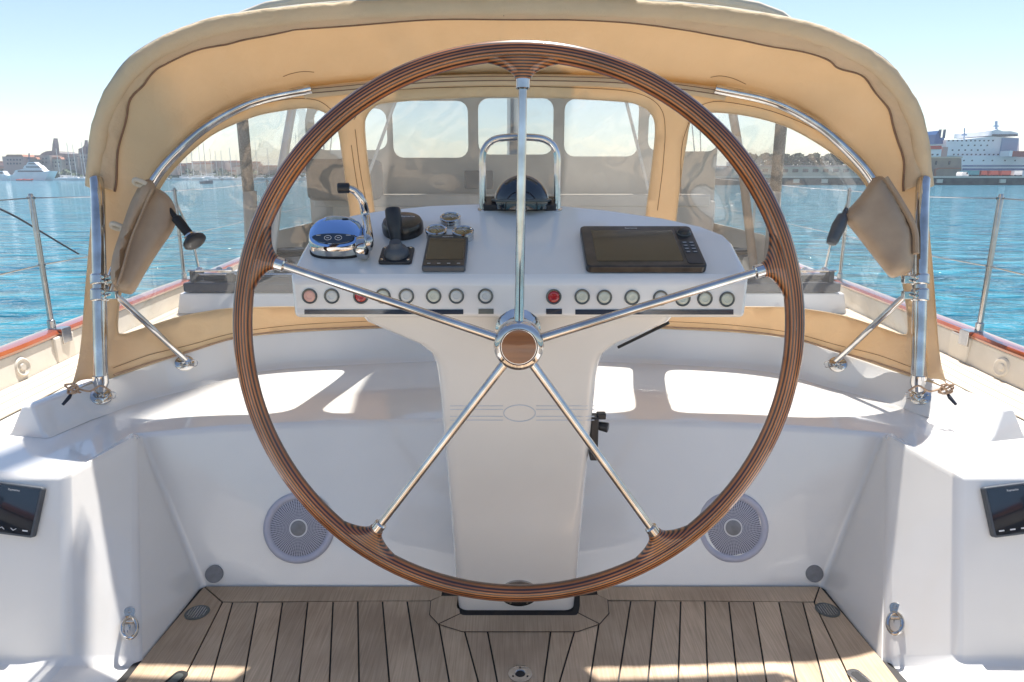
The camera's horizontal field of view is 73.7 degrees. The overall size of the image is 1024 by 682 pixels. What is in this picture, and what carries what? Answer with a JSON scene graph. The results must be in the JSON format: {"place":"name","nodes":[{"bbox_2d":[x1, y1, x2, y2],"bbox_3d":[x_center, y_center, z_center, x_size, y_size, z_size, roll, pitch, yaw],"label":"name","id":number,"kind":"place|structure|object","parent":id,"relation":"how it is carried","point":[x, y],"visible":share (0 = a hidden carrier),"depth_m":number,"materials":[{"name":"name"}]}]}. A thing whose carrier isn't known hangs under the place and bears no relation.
{"place":"outdoors","nodes":[
{"label":"outdoors","id":0,"kind":"place"},
{"bbox_2d":[0,180,1023,345],"bbox_3d":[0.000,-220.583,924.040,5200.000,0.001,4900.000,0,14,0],"label":"water","id":1,"kind":"structure","parent":0,"point":[960,229],"depth_m":28.42,"materials":[{"name":"blue liquid"}]},
{"bbox_2d":[0,171,10,179],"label":"motor boat","id":2,"kind":"object","parent":1,"relation":"on","point":[4,175],"visible":0.74,"depth_m":428.16,"materials":[{"name":"grey"}]},
{"bbox_2d":[10,153,57,179],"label":"motor yacht","id":3,"kind":"object","parent":1,"relation":"on","point":[35,170],"visible":0.97,"depth_m":418.17,"materials":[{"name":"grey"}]},
{"bbox_2d":[54,150,68,179],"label":"moored sailboat","id":4,"kind":"object","parent":1,"relation":"on","point":[62,178],"visible":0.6,"depth_m":448.43,"materials":[{"name":"grey"}]},
{"bbox_2d":[61,143,71,177],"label":"moored sailboat","id":5,"kind":"object","parent":1,"relation":"on","point":[70,166],"visible":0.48,"depth_m":451.12,"materials":[{"name":"grey"}]},
{"bbox_2d":[66,144,84,179],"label":"moored sailboat","id":6,"kind":"object","parent":1,"relation":"on","point":[75,178],"visible":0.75,"depth_m":419.90,"materials":[{"name":"grey"}]},
{"bbox_2d":[172,163,190,179],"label":"moored sailboat","id":7,"kind":"object","parent":1,"relation":"on","point":[183,177],"visible":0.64,"depth_m":436.96,"materials":[{"name":"grey"}]},
{"bbox_2d":[179,158,195,179],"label":"moored sailboat","id":8,"kind":"object","parent":1,"relation":"on","point":[188,178],"visible":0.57,"depth_m":435.25,"materials":[{"name":"grey"}]},
{"bbox_2d":[192,146,208,179],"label":"moored sailboat","id":9,"kind":"object","parent":1,"relation":"on","point":[199,178],"visible":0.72,"depth_m":418.46,"materials":[{"name":"grey"}]},
{"bbox_2d":[200,179,212,183],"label":"anchored boat","id":10,"kind":"object","parent":1,"relation":"on","point":[205,181],"visible":1,"depth_m":242.99,"materials":[{"name":"white"}]},
{"bbox_2d":[203,144,219,178],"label":"moored sailboat","id":11,"kind":"object","parent":1,"relation":"on","point":[209,177],"visible":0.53,"depth_m":424.49,"materials":[{"name":"grey"}]},
{"bbox_2d":[209,154,222,179],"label":"moored sailboat","id":12,"kind":"object","parent":1,"relation":"on","point":[214,178],"visible":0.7,"depth_m":422.35,"materials":[{"name":"grey"}]},
{"bbox_2d":[222,148,240,179],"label":"moored sailboat","id":13,"kind":"object","parent":1,"relation":"on","point":[230,178],"visible":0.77,"depth_m":454.47,"materials":[{"name":"grey"}]},
{"bbox_2d":[253,146,268,179],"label":"moored sailboat","id":14,"kind":"object","parent":1,"relation":"on","point":[259,178],"visible":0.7,"depth_m":447.94,"materials":[{"name":"grey"}]},
{"bbox_2d":[0,257,1023,681],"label":"sailing yacht","id":15,"kind":"object","parent":1,"relation":"on","point":[164,485],"visible":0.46,"depth_m":2.48,"materials":[{"name":"white paint"}]},
{"bbox_2d":[0,482,45,537],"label":"instrument display","id":16,"kind":"object","parent":15,"relation":"attached to","point":[21,505],"visible":1,"depth_m":2.06,"materials":[{"name":"grey plastic"}]},
{"bbox_2d":[0,208,78,254],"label":"mooring rope","id":17,"kind":"object","parent":15,"relation":"attached to","point":[27,223],"visible":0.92,"depth_m":3.51,"materials":[{"name":"grey"}]},
{"bbox_2d":[26,193,72,343],"bbox_3d":[-2.248,-0.344,3.302,0.090,0.722,0.080,0,14,0],"label":"stanchion","id":18,"kind":"object","parent":15,"relation":"on","point":[65,332],"visible":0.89,"depth_m":3.29,"materials":[{"name":"metal"}]},
{"bbox_2d":[0,178,305,200],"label":"lifeline","id":19,"kind":"object","parent":18,"relation":"attached to","point":[90,196],"visible":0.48,"depth_m":3.63,"materials":[{"name":"metal"}]},
{"bbox_2d":[0,206,309,274],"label":"lifeline","id":20,"kind":"object","parent":18,"relation":"attached to","point":[87,256],"visible":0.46,"depth_m":3.52,"materials":[{"name":"metal"}]},
{"bbox_2d":[120,607,138,639],"bbox_3d":[-1.185,0.876,2.110,0.054,0.076,0.085,-10,17,-36],"label":"ring pad eye","id":21,"kind":"object","parent":15,"relation":"attached to","point":[129,618],"visible":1,"depth_m":2.11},
{"bbox_2d":[172,188,199,280],"bbox_3d":[-2.376,-0.755,5.002,0.090,0.722,0.239,0,14,0],"label":"stanchion","id":22,"kind":"object","parent":15,"relation":"on","point":[183,273],"visible":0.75,"depth_m":4.92,"materials":[{"name":"metal"}]},
{"bbox_2d":[205,565,222,582],"bbox_3d":[-1.078,0.843,2.473,0.063,0.063,0.028,0,14,0],"label":"round socket","id":23,"kind":"object","parent":15,"relation":"attached to","point":[213,573],"visible":1,"depth_m":2.47,"materials":[{"name":"grey plastic"}]},
{"bbox_2d":[276,247,304,272],"bbox_3d":[-1.620,-0.585,5.003,0.216,0.196,0.216,0,14,0],"label":"winch","id":24,"kind":"object","parent":15,"relation":"on","point":[291,255],"visible":0.62,"depth_m":4.93,"materials":[{"name":"metal"}]},
{"bbox_2d":[263,493,332,563],"bbox_3d":[-0.776,0.681,2.488,0.256,0.244,0.093,0,14,0],"label":"loudspeaker","id":25,"kind":"object","parent":15,"relation":"attached to","point":[295,531],"visible":0.86,"depth_m":2.48,"materials":[{"name":"white plastic"}]},
{"bbox_2d":[62,0,956,404],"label":"spray hood","id":26,"kind":"object","parent":15,"relation":"attached to","point":[170,102],"visible":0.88,"depth_m":2.67,"materials":[{"name":"fabric"}]},
{"bbox_2d":[109,177,175,293],"bbox_3d":[-1.425,-0.407,2.626,0.250,0.435,0.178,-10,17,-36],"label":"winch handle pouch","id":27,"kind":"object","parent":26,"relation":"attached to","point":[146,228],"visible":0.99,"depth_m":2.58,"materials":[{"name":"canvas"},{"name":"pale canvas"}]},
{"bbox_2d":[170,208,205,249],"bbox_3d":[-1.248,-0.423,2.588,0.157,0.158,0.088,2,14,9],"label":"winch crank","id":28,"kind":"object","parent":27,"relation":"attached to","point":[193,240],"visible":1,"depth_m":2.58,"materials":[{"name":"black plastic"}]},
{"bbox_2d":[846,176,919,277],"bbox_3d":[1.416,-0.439,2.616,0.276,0.376,0.188,7,15,28],"label":"winch handle pouch","id":29,"kind":"object","parent":26,"relation":"attached to","point":[881,223],"visible":0.97,"depth_m":2.57,"materials":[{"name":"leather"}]},
{"bbox_2d":[826,207,847,245],"bbox_3d":[1.243,-0.436,2.603,0.104,0.144,0.052,-8,16,-29],"label":"winch crank","id":30,"kind":"object","parent":29,"relation":"attached to","point":[838,228],"visible":1,"depth_m":2.58,"materials":[{"name":"grey plastic"}]},
{"bbox_2d":[117,586,906,681],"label":"cockpit floor","id":31,"kind":"structure","parent":15,"relation":"on","point":[426,634],"depth_m":2.19,"materials":[{"name":"brown wood"}]},
{"bbox_2d":[165,670,187,681],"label":"hatch pull","id":32,"kind":"object","parent":31,"relation":"on","point":[179,676],"visible":1,"depth_m":2.02,"materials":[{"name":"grey metal"}]},
{"bbox_2d":[184,605,209,619],"bbox_3d":[-1.069,0.921,2.318,0.080,0.003,0.080,0,14,0],"label":"drain","id":33,"kind":"object","parent":31,"relation":"on","point":[197,612],"visible":1,"depth_m":2.31,"materials":[{"name":"grey metal"}]},
{"bbox_2d":[292,204,746,610],"bbox_3d":[0.018,0.267,2.143,1.102,1.374,0.813,0,14,0],"label":"helm console","id":34,"kind":"object","parent":31,"relation":"on","point":[516,448],"visible":0.8,"depth_m":1.81,"materials":[{"name":"white plastic"}]},
{"bbox_2d":[309,183,373,259],"bbox_3d":[-0.425,-0.297,1.702,0.173,0.190,0.122,0,14,0],"label":"engine throttle","id":35,"kind":"object","parent":34,"relation":"on","point":[338,237],"visible":1,"depth_m":1.69,"materials":[{"name":"silver metal"}]},
{"bbox_2d":[378,207,414,264],"bbox_3d":[-0.288,-0.266,1.709,0.082,0.137,0.105,0,14,0],"label":"thruster joystick","id":36,"kind":"object","parent":34,"relation":"on","point":[395,251],"visible":1,"depth_m":1.69,"materials":[{"name":"black plastic"}]},
{"bbox_2d":[382,212,423,240],"bbox_3d":[-0.289,-0.305,1.810,0.109,0.069,0.107,0,14,0],"label":"compass","id":37,"kind":"object","parent":34,"relation":"on","point":[412,226],"visible":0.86,"depth_m":1.78,"materials":[{"name":"black metal"}]},
{"bbox_2d":[425,224,446,238],"bbox_3d":[-0.198,-0.282,1.786,0.057,0.044,0.060,0,14,0],"label":"round gauge","id":38,"kind":"object","parent":34,"relation":"attached to","point":[436,230],"visible":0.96,"depth_m":1.78,"materials":[{"name":"silver metal"}]},
{"bbox_2d":[422,235,467,271],"bbox_3d":[-0.165,-0.222,1.710,0.105,0.078,0.155,0,14,0],"label":"autopilot display","id":39,"kind":"object","parent":34,"relation":"on","point":[445,253],"visible":1,"depth_m":1.68,"materials":[{"name":"grey plastic"}]},
{"bbox_2d":[440,212,460,228],"bbox_3d":[-0.166,-0.325,1.843,0.057,0.044,0.060,0,14,0],"label":"round gauge","id":40,"kind":"object","parent":34,"relation":"on","point":[450,220],"visible":0.94,"depth_m":1.83,"materials":[{"name":"silver metal"}]},
{"bbox_2d":[452,225,473,241],"bbox_3d":[-0.127,-0.278,1.781,0.057,0.044,0.060,0,14,0],"label":"round gauge","id":41,"kind":"object","parent":34,"relation":"on","point":[463,231],"visible":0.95,"depth_m":1.77,"materials":[{"name":"silver metal"}]},
{"bbox_2d":[233,40,804,601],"bbox_3d":[0.015,-0.020,1.623,1.245,1.245,0.336,0,12,0],"label":"yacht helm","id":42,"kind":"object","parent":34,"relation":"attached to","point":[517,338],"visible":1,"depth_m":1.46,"materials":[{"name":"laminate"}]},
{"bbox_2d":[483,175,555,210],"bbox_3d":[0.021,-0.416,1.912,0.205,0.099,0.114,0,14,0],"label":"steering compass","id":43,"kind":"object","parent":34,"relation":"on","point":[504,198],"visible":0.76,"depth_m":1.88,"materials":[{"name":"black plastic"}]},
{"bbox_2d":[478,133,561,211],"bbox_3d":[0.022,-0.459,1.898,0.238,0.227,0.028,0,14,0],"label":"console grab rail","id":44,"kind":"object","parent":34,"relation":"on","point":[491,141],"visible":0.96,"depth_m":1.89,"materials":[{"name":"silver metal"}]},
{"bbox_2d":[588,411,608,460],"bbox_3d":[0.253,0.273,1.980,0.055,0.139,0.050,0,14,0],"label":"engine stop latch","id":45,"kind":"object","parent":34,"relation":"attached to","point":[597,425],"visible":0.86,"depth_m":1.95,"materials":[{"name":"black plastic"}]},
{"bbox_2d":[580,226,706,272],"bbox_3d":[0.324,-0.234,1.722,0.291,0.099,0.197,0,14,0],"label":"chart plotter","id":46,"kind":"object","parent":34,"relation":"on","point":[640,249],"visible":1,"depth_m":1.69,"materials":[{"name":"black plastic"},{"name":"glass"}]},
{"bbox_2d":[508,665,531,681],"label":"deck socket","id":47,"kind":"object","parent":31,"relation":"on","point":[519,673],"visible":1,"depth_m":2.03,"materials":[{"name":"metal"}]},
{"bbox_2d":[815,603,839,616],"bbox_3d":[1.077,0.918,2.332,0.080,0.003,0.080,0,14,0],"label":"drain","id":48,"kind":"object","parent":31,"relation":"on","point":[827,609],"visible":1,"depth_m":2.33,"materials":[{"name":"grey metal"}]},
{"bbox_2d":[847,669,871,681],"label":"hatch pull","id":49,"kind":"object","parent":31,"relation":"in","point":[856,675],"visible":1,"depth_m":2.02,"materials":[{"name":"metal"}]},
{"bbox_2d":[183,267,840,291],"bbox_3d":[0.000,-0.424,4.584,4.320,0.157,0.240,0,14,0],"label":"mainsheet traveller","id":50,"kind":"object","parent":15,"relation":"on","point":[202,281],"visible":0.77,"depth_m":4.48,"materials":[{"name":"metal"}]},
{"bbox_2d":[507,98,517,153],"bbox_3d":[0.050,-12.171,5.875,0.220,22.200,0.360,0,14,0],"label":"mast","id":51,"kind":"object","parent":15,"relation":"on","point":[512,115],"visible":0.18,"depth_m":8.07,"materials":[{"name":"grey metal"}]},
{"bbox_3d":[0.110,-4.111,5.417,0.880,0.766,4.445,0,14,0],"label":"boom","id":52,"kind":"object","parent":51,"relation":"attached to","visible":0},
{"bbox_2d":[369,102,396,172],"bbox_3d":[-0.550,-2.006,4.299,1.334,3.128,0.020,-2,14,-8],"label":"mainsheet","id":53,"kind":"object","parent":52,"relation":"hanging from","point":[382,136],"depth_m":4.41,"materials":[{"name":"fabric"}]},
{"bbox_2d":[625,102,648,191],"bbox_3d":[0.595,-2.006,4.299,0.950,3.126,0.020,3,14,12],"label":"mainsheet","id":54,"kind":"object","parent":52,"relation":"hanging from","point":[636,143],"depth_m":4.42,"materials":[{"name":"fabric"}]},
{"bbox_2d":[237,0,790,272],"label":"forward hood","id":55,"kind":"object","parent":15,"relation":"on","point":[613,183],"visible":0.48,"depth_m":5.82,"materials":[{"name":"fabric"}]},
{"bbox_2d":[700,494,768,562],"bbox_3d":[0.804,0.679,2.488,0.256,0.247,0.085,0,14,0],"label":"loudspeaker","id":56,"kind":"object","parent":15,"relation":"attached to","point":[737,528],"visible":0.83,"depth_m":2.48,"materials":[{"name":"white plastic"}]},
{"bbox_2d":[733,247,747,263],"bbox_3d":[1.620,-0.585,5.003,0.216,0.196,0.216,0,14,0],"label":"winch","id":57,"kind":"object","parent":15,"relation":"on","point":[741,253],"visible":0.23,"depth_m":4.90,"materials":[{"name":"metal"}]},
{"bbox_2d":[752,201,755,225],"bbox_3d":[2.395,-1.242,6.809,0.090,0.722,0.080,0,14,0],"label":"stanchion","id":58,"kind":"object","parent":15,"relation":"on","point":[754,210],"visible":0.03,"depth_m":6.78,"materials":[{"name":"metal"}]},
{"bbox_2d":[806,565,823,581],"bbox_3d":[1.096,0.842,2.477,0.063,0.063,0.028,0,14,0],"label":"round socket","id":59,"kind":"object","parent":15,"relation":"attached to","point":[814,573],"visible":1,"depth_m":2.47,"materials":[{"name":"grey plastic"}]},
{"bbox_2d":[824,188,851,280],"bbox_3d":[2.376,-0.755,5.002,0.090,0.722,0.239,0,14,0],"label":"stanchion","id":60,"kind":"object","parent":15,"relation":"on","point":[840,273],"visible":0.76,"depth_m":4.93,"materials":[{"name":"metal"}]},
{"bbox_2d":[885,602,904,635],"bbox_3d":[1.189,0.864,2.114,0.054,0.076,0.084,10,17,37],"label":"ring pad eye","id":61,"kind":"object","parent":15,"relation":"attached to","point":[893,614],"visible":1,"depth_m":2.11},
{"bbox_2d":[958,194,1004,346],"bbox_3d":[2.242,-0.330,3.243,0.090,0.722,0.080,0,14,0],"label":"stanchion","id":62,"kind":"object","parent":15,"relation":"on","point":[964,338],"visible":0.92,"depth_m":3.24,"materials":[{"name":"metal"}]},
{"bbox_2d":[715,206,1023,274],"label":"lifeline","id":63,"kind":"object","parent":62,"relation":"attached to","point":[932,255],"visible":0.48,"depth_m":3.53,"materials":[{"name":"metal"}]},
{"bbox_2d":[716,178,1023,200],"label":"lifeline","id":64,"kind":"object","parent":62,"relation":"attached to","point":[930,196],"visible":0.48,"depth_m":3.60,"materials":[{"name":"metal"}]},
{"bbox_2d":[980,482,1023,537],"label":"instrument display","id":65,"kind":"object","parent":15,"relation":"attached to","point":[1004,507],"visible":1,"depth_m":2.06,"materials":[{"name":"grey plastic"}]},
{"bbox_2d":[928,121,1023,175],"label":"ferry","id":66,"kind":"object","parent":1,"relation":"on","point":[978,150],"visible":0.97,"depth_m":290.49,"materials":[{"name":"white metal"}]},
{"bbox_2d":[1000,151,1023,156],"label":"shipping container","id":67,"kind":"object","parent":66,"relation":"on","point":[1011,153],"visible":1,"depth_m":283.19,"materials":[{"name":"metal"}]},
{"bbox_2d":[1000,151,1012,156],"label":"end door","id":68,"kind":"structure","parent":67,"relation":"in","point":[1002,153],"depth_m":284.74,"materials":[{"name":"white metal"}]},
{"bbox_2d":[0,0,1023,165],"label":"sky","id":69,"kind":"structure","parent":0,"point":[962,61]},
{"bbox_2d":[757,152,772,164],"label":"shore tree","id":70,"kind":"object","parent":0,"point":[767,156],"visible":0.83,"depth_m":305.43,"materials":[{"name":"green plant"}]},
{"bbox_2d":[784,153,808,164],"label":"shore tree","id":71,"kind":"object","parent":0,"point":[797,157],"visible":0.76,"depth_m":305.35,"materials":[{"name":"green plant"}]},
{"bbox_2d":[805,152,825,164],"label":"shore tree","id":72,"kind":"object","parent":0,"point":[813,158],"visible":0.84,"depth_m":305.12,"materials":[{"name":"green plant"}]},
{"bbox_2d":[822,153,841,164],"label":"shore tree","id":73,"kind":"object","parent":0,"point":[831,158],"visible":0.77,"depth_m":305.07,"materials":[{"name":"green plant"}]},
{"bbox_2d":[715,176,1023,184],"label":"quay","id":74,"kind":"structure","parent":0,"point":[938,180],"depth_m":208.32,"materials":[{"name":"beige concrete"}]},
{"bbox_2d":[729,165,857,175],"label":"harbour shed","id":75,"kind":"structure","parent":74,"relation":"on","point":[817,170],"depth_m":290.97,"materials":[{"name":"beige"}]},
{"bbox_2d":[749,152,758,163],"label":"shore tree","id":76,"kind":"object","parent":75,"relation":"on","point":[755,158],"visible":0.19,"depth_m":305.34,"materials":[{"name":"green plant"}]},
{"bbox_2d":[784,154,793,164],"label":"shore tree","id":77,"kind":"object","parent":75,"relation":"attached to","point":[787,160],"visible":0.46,"depth_m":304.69,"materials":[{"name":"green plant"}]},
{"bbox_2d":[931,157,962,175],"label":"harbour building","id":78,"kind":"structure","parent":74,"relation":"on","point":[946,166],"depth_m":242.07,"materials":[{"name":"stone"}]},
{"bbox_2d":[956,172,968,175],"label":"parked van","id":79,"kind":"object","parent":74,"relation":"on","point":[961,173],"visible":0.85,"depth_m":219.64,"materials":[{"name":"white"}]},
{"bbox_2d":[960,171,979,175],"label":"parked trailer","id":80,"kind":"object","parent":74,"relation":"on","point":[973,173],"visible":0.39,"depth_m":221.51,"materials":[{"name":"teal"}]},
{"bbox_2d":[979,171,986,175],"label":"parked trailer","id":81,"kind":"object","parent":74,"relation":"on","point":[982,173],"visible":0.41,"depth_m":221.51,"materials":[{"name":"red"}]},
{"bbox_2d":[987,171,998,175],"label":"parked trailer","id":82,"kind":"object","parent":74,"relation":"on","point":[992,173],"visible":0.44,"depth_m":221.51,"materials":[{"name":"red"}]},
{"bbox_2d":[998,171,1010,175],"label":"parked trailer","id":83,"kind":"object","parent":74,"relation":"on","point":[1004,173],"visible":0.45,"depth_m":221.51,"materials":[{"name":"red"}]},
{"bbox_2d":[1011,171,1022,175],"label":"parked trailer","id":84,"kind":"object","parent":74,"relation":"on","point":[1016,173],"visible":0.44,"depth_m":221.51,"materials":[{"name":"white metal"}]},
{"bbox_3d":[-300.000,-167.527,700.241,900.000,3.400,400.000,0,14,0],"label":"shore land","id":85,"kind":"structure","parent":0,"visible":0},
{"bbox_2d":[2,155,33,174],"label":"waterfront building","id":86,"kind":"structure","parent":85,"relation":"on","point":[12,164],"depth_m":490.73,"materials":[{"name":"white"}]},
{"bbox_2d":[30,157,41,164],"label":"waterfront building","id":87,"kind":"structure","parent":85,"relation":"on","point":[35,159],"depth_m":495.68,"materials":[{"name":"stone"}]},
{"bbox_2d":[34,155,61,170],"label":"waterfront building","id":88,"kind":"structure","parent":85,"relation":"on","point":[46,161],"depth_m":500.44,"materials":[{"name":"grey"}]},
{"bbox_2d":[52,157,66,174],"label":"waterfront building","id":89,"kind":"structure","parent":85,"relation":"on","point":[61,162],"depth_m":503.85,"materials":[{"name":"beige"}]},
{"bbox_2d":[64,157,82,174],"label":"waterfront building","id":90,"kind":"structure","parent":85,"relation":"on","point":[77,162],"depth_m":508.13,"materials":[{"name":"grey"}]},
{"bbox_2d":[72,154,87,174],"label":"waterfront building","id":91,"kind":"structure","parent":85,"relation":"on","point":[82,161],"depth_m":511.20,"materials":[{"name":"grey"}]},
{"bbox_2d":[0,168,305,178],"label":"shore trees","id":92,"kind":"object","parent":85,"relation":"on","point":[73,172],"visible":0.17,"depth_m":491.16,"materials":[{"name":"green plant"}]},
{"bbox_2d":[0,161,731,175],"bbox_3d":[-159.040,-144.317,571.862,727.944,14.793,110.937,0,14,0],"label":"distant town","id":93,"kind":"object","parent":85,"relation":"on","point":[726,170],"visible":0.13,"depth_m":537.26},
{"bbox_2d":[40,138,77,156],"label":"cathedral","id":94,"kind":"structure","parent":93,"relation":"on","point":[55,145],"depth_m":539.90,"materials":[{"name":"stone"}]},
{"bbox_2d":[78,140,87,153],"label":"castle church","id":95,"kind":"structure","parent":93,"relation":"on","point":[85,148],"depth_m":537.59,"materials":[{"name":"stone"}]}
]}

